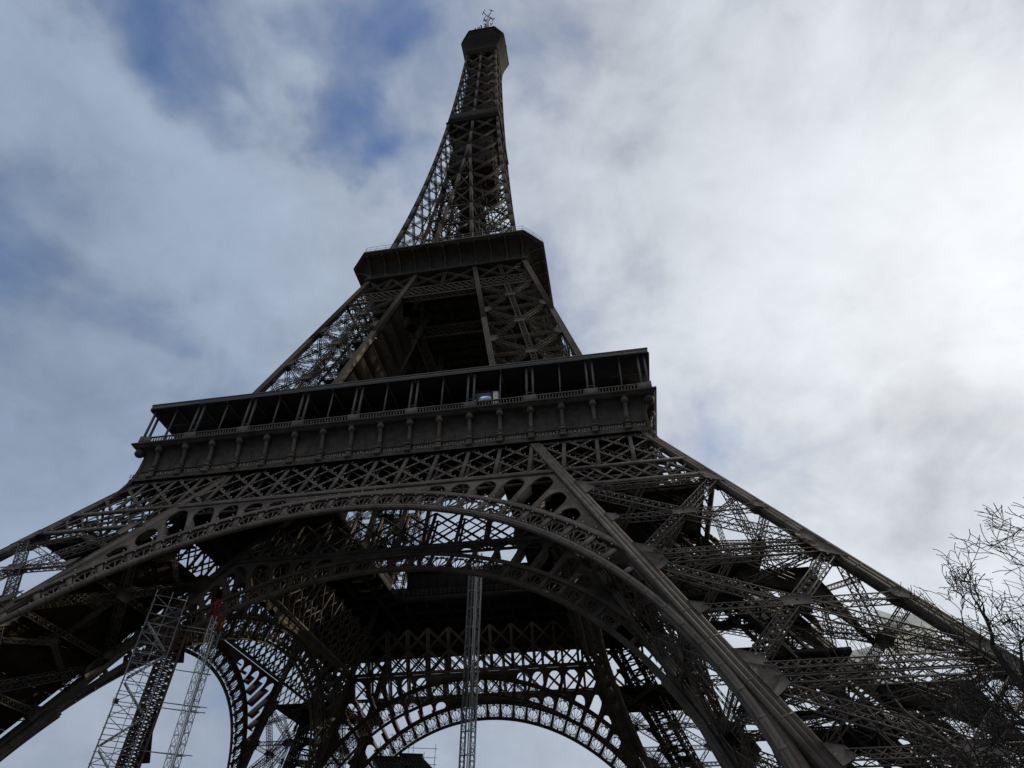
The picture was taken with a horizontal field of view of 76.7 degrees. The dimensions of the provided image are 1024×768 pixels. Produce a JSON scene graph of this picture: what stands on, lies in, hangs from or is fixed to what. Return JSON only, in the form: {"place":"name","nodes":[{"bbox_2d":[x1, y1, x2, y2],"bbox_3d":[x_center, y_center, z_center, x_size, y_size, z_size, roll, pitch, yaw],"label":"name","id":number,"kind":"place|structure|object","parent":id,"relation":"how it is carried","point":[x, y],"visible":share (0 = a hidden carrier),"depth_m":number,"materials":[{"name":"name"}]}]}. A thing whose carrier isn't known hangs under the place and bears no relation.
{"place":"outdoors","nodes":[
{"label":"outdoors","id":0,"kind":"place"},
{"bbox_2d":[0,0,1023,767],"label":"sky","id":1,"kind":"structure","parent":0,"point":[807,216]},
{"label":"ground","id":2,"kind":"structure","parent":0,"visible":0},
{"bbox_2d":[88,590,187,767],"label":"scaffold tower","id":3,"kind":"structure","parent":2,"relation":"on","point":[146,665],"depth_m":64.29,"materials":[{"name":"metal"}]},
{"bbox_2d":[115,608,190,767],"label":"lattice column","id":4,"kind":"structure","parent":2,"relation":"on","point":[176,652],"depth_m":65.52,"materials":[{"name":"brown metal"}]},
{"bbox_2d":[137,599,225,767],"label":"hoist mast","id":5,"kind":"object","parent":2,"relation":"on","point":[187,719],"visible":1,"depth_m":66.49,"materials":[{"name":"metal"}]},
{"bbox_2d":[371,733,437,767],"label":"scaffold shelter","id":6,"kind":"object","parent":2,"relation":"on","point":[409,760],"visible":1,"depth_m":86.25,"materials":[{"name":"black metal"}]},
{"bbox_2d":[458,553,482,767],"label":"hoist mast","id":7,"kind":"object","parent":2,"relation":"on","point":[475,626],"visible":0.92,"depth_m":96.77,"materials":[{"name":"metal"}]},
{"bbox_2d":[0,9,1023,767],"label":"iron tower","id":8,"kind":"structure","parent":2,"relation":"on","point":[258,493],"depth_m":85.68,"materials":[{"name":"metal"}]},
{"bbox_2d":[475,390,498,405],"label":"kiosk","id":9,"kind":"object","parent":8,"relation":"on","point":[485,395],"visible":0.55,"depth_m":86.17,"materials":[{"name":"metal"}]},
{"bbox_2d":[475,392,491,402],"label":"window pane","id":10,"kind":"structure","parent":9,"relation":"in","point":[487,395],"depth_m":86.16,"materials":[{"name":"blue"}]},
{"bbox_2d":[753,595,783,630],"bbox_3d":[26.420,22.940,65.499,4.387,3.981,1.179,5,-43,-5],"label":"safety net","id":11,"kind":"object","parent":8,"relation":"attached to","point":[764,615],"visible":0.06,"depth_m":64.87,"materials":[{"name":"grey fabric"}]},
{"bbox_2d":[830,646,892,688],"bbox_3d":[32.200,26.421,60.871,5.744,4.184,1.102,-11,-44,12],"label":"safety net","id":12,"kind":"object","parent":8,"relation":"attached to","point":[855,652],"visible":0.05,"depth_m":60.97,"materials":[{"name":"white fabric"}]},
{"bbox_2d":[876,603,948,655],"bbox_3d":[38.442,23.601,62.632,1.220,5.566,5.952,26,-48,-25],"label":"safety net","id":13,"kind":"object","parent":8,"relation":"attached to","point":[913,619],"visible":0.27,"depth_m":62.30,"materials":[{"name":"white fabric"}]},
{"bbox_2d":[771,559,1023,767],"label":"bare tree","id":14,"kind":"object","parent":2,"relation":"on","point":[934,732],"visible":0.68,"depth_m":33.87,"materials":[{"name":"brown plant"}]},
{"bbox_2d":[885,538,1023,767],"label":"bare tree","id":15,"kind":"object","parent":2,"relation":"on","point":[1014,676],"visible":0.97,"depth_m":23.62,"materials":[{"name":"brown plant"}]},
{"bbox_2d":[935,497,1023,760],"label":"bare tree","id":16,"kind":"object","parent":2,"relation":"on","point":[1004,548],"visible":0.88,"depth_m":23.73,"materials":[{"name":"brown plant"}]}
]}

